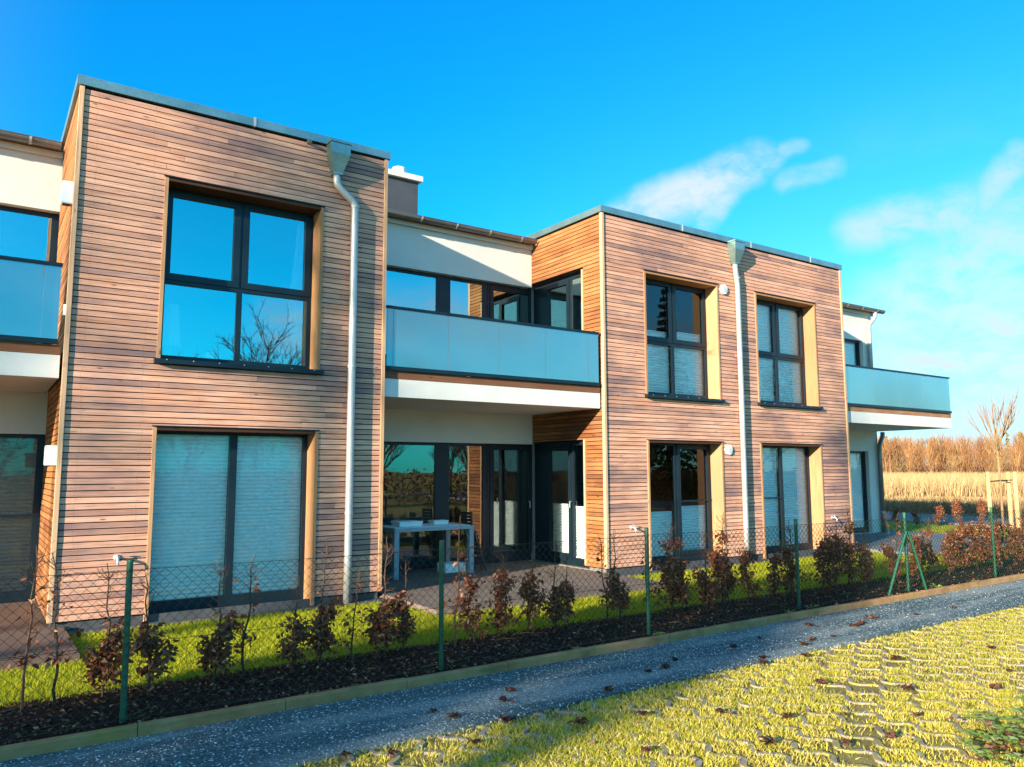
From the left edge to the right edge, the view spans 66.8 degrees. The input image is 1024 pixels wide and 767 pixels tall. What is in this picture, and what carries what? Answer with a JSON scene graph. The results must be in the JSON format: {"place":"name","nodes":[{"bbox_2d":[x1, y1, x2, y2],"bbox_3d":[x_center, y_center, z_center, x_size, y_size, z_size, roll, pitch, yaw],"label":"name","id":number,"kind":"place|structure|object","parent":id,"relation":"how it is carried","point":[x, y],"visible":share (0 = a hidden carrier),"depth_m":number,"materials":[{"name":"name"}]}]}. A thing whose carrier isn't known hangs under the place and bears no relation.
{"place":"outdoors","nodes":[
{"label":"outdoors","id":0,"kind":"place"},
{"bbox_2d":[0,600,79,671],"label":"terrace","id":1,"kind":"structure","parent":0,"point":[18,634],"depth_m":7.77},
{"bbox_2d":[67,597,385,636],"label":"pavement","id":2,"kind":"structure","parent":0,"point":[207,618],"depth_m":9.08,"materials":[{"name":"grey concrete"}]},
{"bbox_2d":[0,579,1023,766],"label":"gravel path","id":3,"kind":"structure","parent":0,"point":[133,757],"depth_m":6.02,"materials":[{"name":"grey gravel"}]},
{"bbox_2d":[0,558,1023,745],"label":"garden soil","id":4,"kind":"structure","parent":0,"point":[41,711],"depth_m":6.80,"materials":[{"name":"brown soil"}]},
{"bbox_2d":[0,540,64,709],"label":"beech sapling","id":5,"kind":"object","parent":4,"relation":"on","point":[29,643],"visible":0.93,"depth_m":5.68,"materials":[{"name":"brown plant"}]},
{"bbox_2d":[16,548,102,704],"bbox_3d":[-3.315,1.805,5.723,0.552,1.200,0.330,0,-6,-6],"label":"beech sapling","id":6,"kind":"object","parent":4,"relation":"on","point":[56,661],"visible":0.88,"depth_m":5.71,"materials":[{"name":"brown plant"}]},
{"bbox_2d":[75,563,133,697],"bbox_3d":[-3.095,1.905,5.950,0.398,1.045,0.358,4,-8,-34],"label":"beech sapling","id":7,"kind":"object","parent":4,"relation":"on","point":[107,669],"visible":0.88,"depth_m":5.89,"materials":[{"name":"brown plant"}]},
{"bbox_2d":[121,573,179,694],"bbox_3d":[-2.768,1.945,5.977,0.437,0.970,0.335,4,-8,-34],"label":"beech sapling","id":8,"kind":"object","parent":4,"relation":"on","point":[149,647],"visible":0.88,"depth_m":5.94,"materials":[{"name":"brown plant"}]},
{"bbox_2d":[191,560,244,682],"bbox_3d":[-2.373,1.955,6.345,0.408,1.030,0.370,4,-8,-34],"label":"beech sapling","id":9,"kind":"object","parent":4,"relation":"on","point":[213,656],"visible":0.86,"depth_m":6.28,"materials":[{"name":"brown plant"}]},
{"bbox_2d":[210,554,264,675],"bbox_3d":[-2.300,1.966,6.534,0.504,1.053,0.421,-4,-7,29],"label":"beech sapling","id":10,"kind":"object","parent":4,"relation":"on","point":[255,590],"visible":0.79,"depth_m":6.53,"materials":[{"name":"brown plant"}]},
{"bbox_2d":[275,576,314,672],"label":"beech sapling","id":11,"kind":"object","parent":4,"relation":"on","point":[296,638],"visible":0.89,"depth_m":6.57,"materials":[{"name":"brown plant"}]},
{"bbox_2d":[305,539,343,666],"bbox_3d":[-1.670,1.957,6.835,0.356,1.137,0.387,4,-8,-34],"label":"beech sapling","id":12,"kind":"object","parent":4,"relation":"on","point":[319,631],"visible":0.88,"depth_m":6.80,"materials":[{"name":"brown plant"}]},
{"bbox_2d":[338,566,369,660],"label":"beech sapling","id":13,"kind":"object","parent":4,"relation":"on","point":[351,629],"visible":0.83,"depth_m":7.03,"materials":[{"name":"brown plant"}]},
{"bbox_2d":[359,537,413,657],"bbox_3d":[-1.195,2.005,7.213,0.458,1.124,0.434,-3,-7,26],"label":"beech sapling","id":14,"kind":"object","parent":4,"relation":"on","point":[386,619],"visible":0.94,"depth_m":7.16,"materials":[{"name":"brown plant"}]},
{"bbox_2d":[390,562,416,650],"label":"beech sapling","id":15,"kind":"object","parent":4,"relation":"on","point":[406,621],"visible":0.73,"depth_m":7.39,"materials":[{"name":"brown plant"}]},
{"bbox_2d":[437,515,477,646],"bbox_3d":[-0.541,1.961,7.650,0.338,1.305,0.424,4,-8,-34],"label":"beech sapling","id":16,"kind":"object","parent":4,"relation":"on","point":[457,577],"visible":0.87,"depth_m":7.63,"materials":[{"name":"brown plant"}]},
{"bbox_2d":[449,558,491,641],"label":"beech sapling","id":17,"kind":"object","parent":4,"relation":"on","point":[468,612],"visible":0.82,"depth_m":7.78,"materials":[{"name":"brown plant"}]},
{"bbox_2d":[479,552,518,637],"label":"beech sapling","id":18,"kind":"object","parent":4,"relation":"on","point":[501,603],"visible":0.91,"depth_m":7.99,"materials":[{"name":"brown plant"}]},
{"bbox_2d":[0,507,1023,740],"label":"chain link fence","id":19,"kind":"object","parent":4,"relation":"on","point":[128,598],"visible":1,"depth_m":7.13,"materials":[{"name":"green metal"}]},
{"bbox_2d":[515,532,546,631],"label":"beech sapling","id":20,"kind":"object","parent":4,"relation":"on","point":[528,592],"visible":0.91,"depth_m":8.24,"materials":[{"name":"brown plant"}]},
{"bbox_2d":[542,537,570,631],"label":"beech sapling","id":21,"kind":"object","parent":4,"relation":"on","point":[555,602],"visible":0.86,"depth_m":8.23,"materials":[{"name":"brown plant"}]},
{"bbox_2d":[560,554,577,625],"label":"beech sapling","id":22,"kind":"object","parent":4,"relation":"on","point":[568,600],"visible":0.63,"depth_m":8.54,"materials":[{"name":"brown plant"}]},
{"bbox_2d":[591,535,629,623],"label":"beech sapling","id":23,"kind":"object","parent":4,"relation":"on","point":[605,590],"visible":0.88,"depth_m":8.62,"materials":[{"name":"brown plant"}]},
{"bbox_2d":[598,530,635,618],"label":"beech sapling","id":24,"kind":"object","parent":4,"relation":"on","point":[624,595],"visible":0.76,"depth_m":8.97,"materials":[{"name":"brown plant"}]},
{"bbox_2d":[639,541,664,609],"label":"beech sapling","id":25,"kind":"object","parent":4,"relation":"on","point":[652,590],"visible":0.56,"depth_m":8.94,"materials":[{"name":"brown plant"}]},
{"bbox_2d":[649,521,698,614],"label":"beech sapling","id":26,"kind":"object","parent":4,"relation":"on","point":[679,591],"visible":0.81,"depth_m":9.22,"materials":[{"name":"brown plant"}]},
{"bbox_2d":[668,553,695,610],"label":"beech sapling","id":27,"kind":"object","parent":4,"relation":"on","point":[679,564],"visible":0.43,"depth_m":9.40,"materials":[{"name":"brown plant"}]},
{"bbox_2d":[688,529,720,612],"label":"beech sapling","id":28,"kind":"object","parent":4,"relation":"on","point":[706,589],"visible":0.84,"depth_m":9.32,"materials":[{"name":"brown plant"}]},
{"bbox_2d":[703,538,735,607],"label":"beech sapling","id":29,"kind":"object","parent":4,"relation":"on","point":[722,566],"visible":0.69,"depth_m":9.64,"materials":[{"name":"brown plant"}]},
{"bbox_2d":[714,512,742,604],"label":"beech sapling","id":30,"kind":"object","parent":4,"relation":"on","point":[724,558],"visible":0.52,"depth_m":9.89,"materials":[{"name":"brown plant"}]},
{"bbox_2d":[731,542,766,603],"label":"beech sapling","id":31,"kind":"object","parent":4,"relation":"on","point":[745,569],"visible":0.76,"depth_m":9.95,"materials":[{"name":"brown plant"}]},
{"bbox_2d":[764,540,786,601],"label":"beech sapling","id":32,"kind":"object","parent":4,"relation":"on","point":[774,574],"visible":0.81,"depth_m":10.09,"materials":[{"name":"brown plant"}]},
{"bbox_2d":[770,541,811,598],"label":"beech sapling","id":33,"kind":"object","parent":4,"relation":"on","point":[789,567],"visible":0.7,"depth_m":10.23,"materials":[{"name":"brown plant"}]},
{"bbox_2d":[781,523,803,594],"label":"beech sapling","id":34,"kind":"object","parent":4,"relation":"on","point":[791,550],"visible":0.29,"depth_m":10.62,"materials":[{"name":"brown plant"}]},
{"bbox_2d":[810,529,839,593],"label":"beech sapling","id":35,"kind":"object","parent":4,"relation":"on","point":[827,572],"visible":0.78,"depth_m":10.69,"materials":[{"name":"brown plant"}]},
{"bbox_2d":[813,525,842,591],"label":"beech sapling","id":36,"kind":"object","parent":4,"relation":"on","point":[832,559],"visible":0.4,"depth_m":10.83,"materials":[{"name":"brown plant"}]},
{"bbox_2d":[831,521,848,589],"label":"beech sapling","id":37,"kind":"object","parent":4,"relation":"on","point":[837,556],"visible":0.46,"depth_m":10.98,"materials":[{"name":"brown plant"}]},
{"bbox_2d":[837,506,863,588],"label":"beech sapling","id":38,"kind":"object","parent":4,"relation":"on","point":[849,557],"visible":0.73,"depth_m":11.16,"materials":[{"name":"brown plant"}]},
{"bbox_2d":[854,533,875,584],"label":"beech sapling","id":39,"kind":"object","parent":4,"relation":"on","point":[865,553],"visible":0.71,"depth_m":11.34,"materials":[{"name":"brown plant"}]},
{"bbox_2d":[856,528,875,583],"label":"beech sapling","id":40,"kind":"object","parent":4,"relation":"on","point":[859,564],"visible":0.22,"depth_m":11.65,"materials":[{"name":"brown plant"}]},
{"bbox_2d":[876,511,902,582],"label":"beech sapling","id":41,"kind":"object","parent":4,"relation":"on","point":[897,525],"visible":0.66,"depth_m":11.69,"materials":[{"name":"brown plant"}]},
{"bbox_2d":[878,511,903,581],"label":"beech sapling","id":42,"kind":"object","parent":4,"relation":"on","point":[890,563],"visible":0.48,"depth_m":11.89,"materials":[{"name":"brown plant"}]},
{"bbox_2d":[902,531,936,579],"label":"beech sapling","id":43,"kind":"object","parent":4,"relation":"on","point":[912,555],"visible":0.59,"depth_m":12.02,"materials":[{"name":"brown plant"}]},
{"bbox_2d":[920,518,944,573],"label":"beech sapling","id":44,"kind":"object","parent":4,"relation":"on","point":[930,549],"visible":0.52,"depth_m":12.64,"materials":[{"name":"brown plant"}]},
{"bbox_2d":[934,526,967,574],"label":"beech sapling","id":45,"kind":"object","parent":4,"relation":"on","point":[947,551],"visible":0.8,"depth_m":12.60,"materials":[{"name":"brown plant"}]},
{"bbox_2d":[949,507,986,568],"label":"beech sapling","id":46,"kind":"object","parent":4,"relation":"on","point":[961,537],"visible":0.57,"depth_m":13.01,"materials":[{"name":"brown plant"}]},
{"bbox_2d":[963,524,995,569],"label":"beech sapling","id":47,"kind":"object","parent":4,"relation":"on","point":[976,540],"visible":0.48,"depth_m":13.26,"materials":[{"name":"brown plant"}]},
{"bbox_2d":[967,510,1000,564],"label":"beech sapling","id":48,"kind":"object","parent":4,"relation":"on","point":[980,530],"visible":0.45,"depth_m":13.59,"materials":[{"name":"brown plant"}]},
{"bbox_2d":[980,511,1019,566],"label":"beech sapling","id":49,"kind":"object","parent":4,"relation":"on","point":[999,540],"visible":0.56,"depth_m":13.63,"materials":[{"name":"brown plant"}]},
{"bbox_2d":[1004,514,1019,563],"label":"beech sapling","id":50,"kind":"object","parent":4,"relation":"on","point":[1012,555],"visible":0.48,"depth_m":13.96,"materials":[{"name":"brown plant"}]},
{"bbox_2d":[1010,522,1023,562],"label":"beech sapling","id":51,"kind":"object","parent":4,"relation":"on","point":[1017,539],"visible":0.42,"depth_m":14.15,"materials":[{"name":"brown plant"}]},
{"bbox_2d":[0,522,1023,706],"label":"lawn","id":52,"kind":"structure","parent":0,"point":[266,626],"depth_m":8.27,"materials":[{"name":"green plant"}]},
{"bbox_2d":[909,502,921,526],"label":"beech sapling","id":53,"kind":"object","parent":52,"relation":"on","point":[914,515],"visible":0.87,"depth_m":23.49,"materials":[{"name":"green plant"}]},
{"bbox_2d":[932,504,946,526],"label":"beech sapling","id":54,"kind":"object","parent":52,"relation":"on","point":[939,509],"visible":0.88,"depth_m":23.33,"materials":[{"name":"brown plant"}]},
{"bbox_2d":[948,495,963,520],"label":"beech sapling","id":55,"kind":"object","parent":52,"relation":"on","point":[955,506],"visible":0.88,"depth_m":23.30,"materials":[{"name":"brown plant"}]},
{"bbox_2d":[976,494,987,522],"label":"beech sapling","id":56,"kind":"object","parent":52,"relation":"on","point":[981,502],"visible":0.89,"depth_m":23.19,"materials":[{"name":"brown plant"}]},
{"bbox_2d":[0,0,1023,464],"label":"sky","id":57,"kind":"structure","parent":0,"point":[882,141],"materials":[{"name":"blue"}]},
{"bbox_2d":[377,560,664,616],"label":"terrace","id":58,"kind":"structure","parent":0,"point":[431,583],"depth_m":11.39,"materials":[{"name":"stone"}]},
{"bbox_2d":[382,522,473,579],"bbox_3d":[-1.444,2.682,12.561,1.420,0.769,0.840,4,-8,-34],"label":"patio table","id":59,"kind":"object","parent":58,"relation":"on","point":[446,528],"visible":0.64,"depth_m":12.42,"materials":[{"name":"metal"}]},
{"bbox_2d":[391,520,422,526],"bbox_3d":[-1.685,2.243,12.445,0.412,0.077,0.312,4,-8,-34],"label":"carton","id":60,"kind":"object","parent":59,"relation":"on","point":[404,523],"visible":1,"depth_m":12.33,"materials":[{"name":"white cardboard"}]},
{"bbox_2d":[428,519,448,524],"bbox_3d":[-1.222,2.298,12.881,0.272,0.062,0.212,4,-8,-34],"label":"carton","id":61,"kind":"object","parent":59,"relation":"on","point":[441,521],"visible":1,"depth_m":12.80,"materials":[{"name":"white cardboard"}]},
{"bbox_2d":[437,561,464,572],"bbox_3d":[-0.995,3.020,12.772,0.392,0.142,0.292,4,-8,-34],"label":"storage box","id":62,"kind":"object","parent":58,"relation":"on","point":[450,568],"visible":0.61,"depth_m":12.66,"materials":[{"name":"white plastic"}]},
{"bbox_2d":[461,511,485,570],"bbox_3d":[-0.647,2.625,12.971,0.297,0.977,0.386,4,-8,-34],"label":"folding chair","id":63,"kind":"object","parent":58,"relation":"on","point":[469,522],"visible":0.67,"depth_m":12.86,"materials":[{"name":"black metal"}]},
{"bbox_2d":[298,603,1023,766],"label":"parking ground","id":64,"kind":"structure","parent":0,"point":[850,759],"depth_m":5.57,"materials":[{"name":"plant"}]},
{"bbox_2d":[568,716,588,724],"bbox_3d":[0.467,2.363,5.449,0.142,0.051,0.105,-4,-7,31],"label":"leaf clump","id":65,"kind":"object","parent":64,"relation":"on","point":[582,720],"visible":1,"depth_m":5.44,"materials":[{"name":"brown plant"}]},
{"bbox_2d":[293,607,1023,766],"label":"grass paver","id":66,"kind":"object","parent":64,"relation":"on","point":[392,762],"depth_m":5.70,"materials":[{"name":"concrete"}]},
{"bbox_2d":[371,606,1021,766],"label":"leaf litter","id":67,"kind":"object","parent":64,"relation":"on","point":[592,742],"visible":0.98,"depth_m":5.69,"materials":[{"name":"brown plant"}]},
{"bbox_2d":[757,735,775,745],"bbox_3d":[1.658,2.325,5.065,0.097,0.053,0.162,0,-6,-4],"label":"leaf clump","id":68,"kind":"object","parent":64,"relation":"on","point":[768,740],"visible":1,"depth_m":5.02,"materials":[{"name":"brown plant"}]},
{"bbox_2d":[946,695,1023,764],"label":"bramble","id":69,"kind":"object","parent":64,"relation":"on","point":[1011,736],"visible":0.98,"depth_m":5.01,"materials":[{"name":"green plant"}]},
{"bbox_2d":[620,550,856,576],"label":"pavement","id":70,"kind":"structure","parent":0,"point":[691,568],"depth_m":13.61,"materials":[{"name":"grey concrete"}]},
{"bbox_2d":[852,530,1007,554],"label":"terrace","id":71,"kind":"structure","parent":0,"point":[871,538],"depth_m":18.32,"materials":[{"name":"concrete"}]},
{"bbox_2d":[884,493,1023,519],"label":"rough grass","id":72,"kind":"structure","parent":0,"point":[929,498],"depth_m":47.86,"materials":[{"name":"plant"}]},
{"bbox_2d":[885,463,1023,474],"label":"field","id":73,"kind":"structure","parent":0,"point":[981,471],"depth_m":175.46,"materials":[{"name":"brown plant"}]},
{"bbox_2d":[877,428,1023,474],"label":"woods","id":74,"kind":"object","parent":73,"relation":"on","point":[933,457],"visible":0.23,"depth_m":144.92,"materials":[{"name":"brown plant"}]},
{"bbox_2d":[879,431,1023,455],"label":"conifer woods","id":75,"kind":"object","parent":73,"relation":"on","point":[1007,439],"visible":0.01,"depth_m":216.34,"materials":[{"name":"brown plant"}]},
{"bbox_2d":[886,511,1023,529],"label":"road","id":76,"kind":"structure","parent":0,"point":[922,518],"depth_m":28.26,"materials":[{"name":"grey asphalt"}]},
{"label":"ground","id":77,"kind":"structure","parent":0,"visible":0},
{"bbox_2d":[0,74,951,630],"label":"terraced house","id":78,"kind":"structure","parent":77,"relation":"on","point":[594,374],"depth_m":11.28,"materials":[{"name":"brown wood"}]},
{"bbox_2d":[0,434,45,602],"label":"window","id":79,"kind":"structure","parent":78,"relation":"in","point":[21,455],"depth_m":10.03,"materials":[{"name":"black glass"}]},
{"bbox_2d":[0,206,59,261],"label":"window frame","id":80,"kind":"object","parent":78,"relation":"in","point":[55,218],"depth_m":10.47,"materials":[{"name":"black metal"}]},
{"bbox_2d":[162,304,180,354],"bbox_3d":[-4.431,-0.592,10.076,0.257,0.868,0.257,4,-8,-34],"label":"curtain","id":81,"kind":"object","parent":78,"relation":"in","point":[171,337],"visible":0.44,"depth_m":10.02,"materials":[{"name":"fabric"}]},
{"bbox_2d":[143,425,319,621],"bbox_3d":[-3.432,1.666,9.558,2.004,2.225,0.401,4,-8,-34],"label":"window","id":82,"kind":"structure","parent":78,"relation":"in","point":[227,496],"depth_m":9.68,"materials":[{"name":"black glass"}]},
{"bbox_2d":[153,175,324,374],"bbox_3d":[-3.418,-1.294,9.858,2.040,2.275,0.425,4,-8,-34],"label":"window","id":83,"kind":"structure","parent":78,"relation":"in","point":[243,202],"depth_m":10.00,"materials":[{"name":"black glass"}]},
{"bbox_2d":[289,223,304,364],"bbox_3d":[-2.890,-1.206,10.638,0.358,2.030,0.056,4,-8,-34],"label":"curtain","id":84,"kind":"object","parent":78,"relation":"hanging from","point":[296,313],"visible":0.59,"depth_m":10.59,"materials":[{"name":"white fabric"}]},
{"bbox_2d":[382,442,486,571],"bbox_3d":[-1.597,2.071,13.242,2.720,2.130,0.075,4,-8,-34],"label":"window","id":85,"kind":"structure","parent":78,"relation":"in","point":[440,450],"depth_m":13.51,"materials":[{"name":"black metal"}]},
{"bbox_2d":[387,267,486,377],"bbox_3d":[-1.605,-0.890,13.574,2.720,2.130,0.075,4,-8,-34],"label":"window","id":86,"kind":"structure","parent":78,"relation":"in","point":[442,283],"depth_m":13.88,"materials":[{"name":"black glass"}]},
{"bbox_2d":[487,283,530,322],"bbox_3d":[-0.043,-0.776,14.632,1.040,2.130,0.089,4,-8,-34],"label":"glass door","id":87,"kind":"structure","parent":78,"relation":"in","point":[491,288],"depth_m":14.63,"materials":[{"name":"black"}]},
{"bbox_2d":[487,444,532,562],"bbox_3d":[-0.021,2.183,14.279,1.040,2.130,0.139,4,-8,-34],"label":"glass door","id":88,"kind":"structure","parent":78,"relation":"in","point":[490,447],"depth_m":14.14,"materials":[{"name":"black"}]},
{"bbox_2d":[534,274,580,384],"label":"window","id":89,"kind":"structure","parent":78,"relation":"in","point":[542,295],"depth_m":14.57,"materials":[{"name":"clear glass"}]},
{"bbox_2d":[535,441,588,567],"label":"window","id":90,"kind":"structure","parent":78,"relation":"in","point":[565,522],"depth_m":14.08,"materials":[{"name":"black glass"}]},
{"bbox_2d":[642,269,724,402],"bbox_3d":[3.046,-0.815,14.286,2.000,2.275,0.451,4,-8,-34],"label":"window","id":91,"kind":"structure","parent":78,"relation":"in","point":[672,373],"depth_m":14.56,"materials":[{"name":"black glass"}]},
{"bbox_2d":[646,439,726,570],"bbox_3d":[3.040,2.144,13.975,1.964,2.225,0.401,4,-8,-34],"label":"window","id":92,"kind":"structure","parent":78,"relation":"in","point":[689,518],"depth_m":14.28,"materials":[{"name":"clear glass"}]},
{"bbox_2d":[753,291,822,409],"bbox_3d":[5.561,-0.630,16.002,2.040,2.275,0.451,4,-8,-34],"label":"window","id":93,"kind":"structure","parent":78,"relation":"in","point":[795,385],"depth_m":16.34,"materials":[{"name":"clear glass"}]},
{"bbox_2d":[759,442,825,558],"bbox_3d":[5.554,2.329,15.691,2.004,2.225,0.401,4,-8,-34],"label":"window","id":94,"kind":"structure","parent":78,"relation":"in","point":[785,491],"depth_m":16.06,"materials":[{"name":"clear glass"}]},
{"bbox_2d":[844,339,859,406],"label":"window","id":95,"kind":"structure","parent":78,"relation":"in","point":[851,350],"depth_m":21.08,"materials":[{"name":"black glass"}]},
{"bbox_2d":[850,451,868,532],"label":"window","id":96,"kind":"structure","parent":78,"relation":"in","point":[857,461],"depth_m":20.66,"materials":[{"name":"grey glass"}]},
{"bbox_2d":[0,573,1023,760],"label":"kerb","id":97,"kind":"structure","parent":77,"relation":"on","point":[61,743],"depth_m":6.27,"materials":[{"name":"concrete"}]},
{"bbox_2d":[890,452,909,474],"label":"bare bush","id":98,"kind":"object","parent":77,"relation":"on","point":[898,468],"visible":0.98,"depth_m":119.52,"materials":[{"name":"beige plant"}]},
{"bbox_2d":[883,470,1023,498],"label":"reeds","id":99,"kind":"object","parent":77,"relation":"on","point":[950,484],"visible":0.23,"depth_m":54.80,"materials":[{"name":"beige plant"}]},
{"bbox_2d":[884,494,1023,517],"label":"scrub","id":100,"kind":"object","parent":77,"relation":"on","point":[947,508],"visible":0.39,"depth_m":32.24,"materials":[{"name":"brown plant"}]},
{"bbox_2d":[943,451,964,473],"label":"bare bush","id":101,"kind":"object","parent":77,"relation":"on","point":[951,465],"visible":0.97,"depth_m":106.43,"materials":[{"name":"beige plant"}]},
{"bbox_2d":[964,387,1023,525],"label":"young tree","id":102,"kind":"object","parent":77,"relation":"on","point":[997,440],"visible":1,"depth_m":24.49,"materials":[{"name":"brown plant"}]},
{"bbox_2d":[982,441,1012,473],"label":"bare bush","id":103,"kind":"object","parent":77,"relation":"on","point":[1003,456],"visible":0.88,"depth_m":114.69,"materials":[{"name":"beige plant"}]},
{"bbox_2d":[985,472,1020,527],"bbox_3d":[15.439,3.733,24.346,0.820,1.910,0.509,1,-6,-6],"label":"tree support","id":104,"kind":"object","parent":77,"relation":"on","point":[1008,480],"visible":0.85,"depth_m":24.47,"materials":[{"name":"brown wood"}]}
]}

